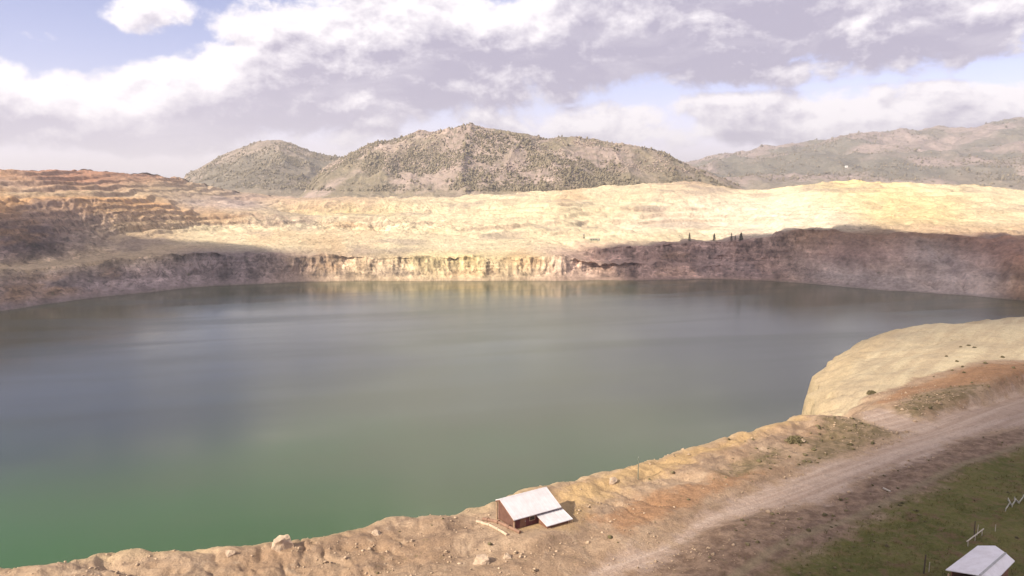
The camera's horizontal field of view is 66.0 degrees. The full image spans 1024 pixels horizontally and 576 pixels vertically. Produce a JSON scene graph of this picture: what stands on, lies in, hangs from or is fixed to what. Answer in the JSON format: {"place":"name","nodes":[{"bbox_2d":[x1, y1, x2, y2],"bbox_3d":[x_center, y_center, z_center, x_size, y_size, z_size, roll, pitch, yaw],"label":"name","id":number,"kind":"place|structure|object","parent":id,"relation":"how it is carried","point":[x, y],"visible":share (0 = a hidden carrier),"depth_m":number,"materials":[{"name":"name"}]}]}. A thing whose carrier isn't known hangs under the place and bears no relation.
{"place":"outdoors","nodes":[
{"label":"outdoors","id":0,"kind":"place"},
{"bbox_2d":[183,140,338,197],"bbox_3d":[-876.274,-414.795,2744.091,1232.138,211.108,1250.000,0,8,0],"label":"hill","id":1,"kind":"structure","parent":0,"point":[308,173],"depth_m":2562.24,"materials":[{"name":"brown soil"}]},
{"bbox_2d":[0,279,1023,568],"bbox_3d":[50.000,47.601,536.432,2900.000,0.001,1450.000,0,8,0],"label":"water","id":2,"kind":"structure","parent":0,"point":[206,417],"depth_m":451.27,"materials":[{"name":"green liquid"}]},
{"bbox_2d":[0,169,1023,310],"bbox_3d":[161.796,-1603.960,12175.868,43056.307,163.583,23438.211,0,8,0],"label":"terrain","id":3,"kind":"structure","parent":0,"point":[67,235],"depth_m":1019.36,"materials":[{"name":"beige soil"}]},
{"bbox_2d":[589,238,599,240],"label":"site trailer","id":4,"kind":"object","parent":3,"relation":"on","point":[594,239],"visible":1,"depth_m":1127.70,"materials":[{"name":"grey metal"}]},
{"bbox_2d":[0,317,1023,575],"bbox_3d":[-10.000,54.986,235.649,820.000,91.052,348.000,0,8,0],"label":"ground","id":5,"kind":"structure","parent":0,"point":[888,363],"depth_m":110.60,"materials":[{"name":"brown soil"}]},
{"bbox_2d":[225,550,235,557],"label":"boulder","id":6,"kind":"object","parent":5,"relation":"on","point":[228,553],"visible":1,"depth_m":95.90,"materials":[{"name":"stone"}]},
{"bbox_2d":[271,534,293,551],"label":"boulder","id":7,"kind":"object","parent":5,"relation":"on","point":[281,542],"visible":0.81,"depth_m":97.13,"materials":[{"name":"stone"}]},
{"bbox_2d":[371,530,379,535],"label":"boulder","id":8,"kind":"object","parent":5,"relation":"on","point":[375,533],"visible":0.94,"depth_m":101.31,"materials":[{"name":"stone"}]},
{"bbox_2d":[473,554,489,564],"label":"boulder","id":9,"kind":"object","parent":5,"relation":"on","point":[481,559],"visible":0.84,"depth_m":93.12,"materials":[{"name":"stone"}]},
{"bbox_2d":[476,520,507,535],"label":"pipe","id":10,"kind":"object","parent":5,"relation":"on","point":[492,526],"visible":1,"depth_m":102.04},
{"bbox_2d":[482,517,520,533],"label":"pipe","id":11,"kind":"object","parent":5,"relation":"on","point":[507,526],"visible":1,"depth_m":102.33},
{"bbox_2d":[503,553,511,558],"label":"boulder","id":12,"kind":"object","parent":5,"relation":"on","point":[507,555],"visible":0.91,"depth_m":94.00,"materials":[{"name":"stone"}]},
{"bbox_2d":[4,377,1017,575],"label":"rubble","id":13,"kind":"object","parent":5,"relation":"on","point":[516,552],"visible":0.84,"depth_m":98.73,"materials":[{"name":"stone"}]},
{"bbox_2d":[495,487,572,528],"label":"pump house","id":14,"kind":"structure","parent":5,"relation":"on","point":[541,506],"depth_m":103.31,"materials":[{"name":"grey metal"}]},
{"bbox_2d":[520,518,525,527],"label":"door","id":15,"kind":"structure","parent":14,"relation":"in","point":[522,521],"depth_m":101.79,"materials":[{"name":"brown wood"}]},
{"bbox_2d":[609,477,617,484],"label":"boulder","id":16,"kind":"object","parent":5,"relation":"on","point":[612,480],"visible":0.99,"depth_m":117.00,"materials":[{"name":"stone"}]},
{"bbox_2d":[376,360,1023,575],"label":"sagebrush","id":17,"kind":"object","parent":5,"relation":"on","point":[823,514],"visible":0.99,"depth_m":121.38,"materials":[{"name":"green plant"}]},
{"bbox_2d":[784,435,806,443],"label":"bush","id":18,"kind":"object","parent":5,"relation":"on","point":[794,439],"visible":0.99,"depth_m":135.71,"materials":[{"name":"green plant"}]},
{"bbox_2d":[866,390,875,394],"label":"bush","id":19,"kind":"object","parent":5,"relation":"on","point":[869,392],"visible":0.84,"depth_m":173.33,"materials":[{"name":"green plant"}]},
{"bbox_2d":[724,443,1023,575],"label":"grass","id":20,"kind":"structure","parent":5,"relation":"on","point":[891,506],"depth_m":101.16,"materials":[{"name":"green plant"}]},
{"bbox_2d":[923,554,926,573],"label":"post","id":21,"kind":"object","parent":5,"relation":"on","point":[924,564],"visible":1,"depth_m":90.66,"materials":[{"name":"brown wood"}]},
{"bbox_2d":[966,528,983,545],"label":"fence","id":22,"kind":"object","parent":5,"relation":"on","point":[975,535],"visible":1,"depth_m":99.53,"materials":[{"name":"grey wood"}]},
{"bbox_2d":[946,546,1014,575],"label":"viewing shelter","id":23,"kind":"object","parent":5,"relation":"on","point":[986,561],"visible":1,"depth_m":86.92,"materials":[{"name":"grey metal"}]},
{"bbox_2d":[1005,494,1023,510],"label":"zigzag fence","id":24,"kind":"object","parent":5,"relation":"on","point":[1016,500],"visible":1,"depth_m":110.48,"materials":[{"name":"grey wood"}]},
{"bbox_2d":[0,0,1023,177],"label":"sky","id":25,"kind":"structure","parent":0,"point":[165,88],"materials":[{"name":"white"}]},
{"bbox_2d":[298,122,744,197],"bbox_3d":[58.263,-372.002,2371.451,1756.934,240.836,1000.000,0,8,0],"label":"hill","id":26,"kind":"structure","parent":0,"point":[339,178],"depth_m":2147.69,"materials":[{"name":"brown soil"}]},
{"bbox_2d":[320,125,699,172],"bbox_3d":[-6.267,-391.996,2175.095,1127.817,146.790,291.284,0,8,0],"label":"hillside rocks","id":27,"kind":"object","parent":26,"relation":"on","point":[535,146],"visible":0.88,"depth_m":2198.25,"materials":[{"name":"stone"}]},
{"bbox_2d":[684,117,1023,190],"bbox_3d":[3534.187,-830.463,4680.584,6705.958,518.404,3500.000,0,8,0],"label":"hill","id":28,"kind":"structure","parent":0,"point":[982,139],"depth_m":3887.92,"materials":[{"name":"brown soil"}]},
{"bbox_2d":[182,117,1023,191],"bbox_3d":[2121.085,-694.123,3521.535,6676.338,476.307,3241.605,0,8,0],"label":"hillside scrub","id":29,"kind":"object","parent":28,"relation":"on","point":[351,156],"visible":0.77,"depth_m":2179.71,"materials":[{"name":"green plant"}]}
]}

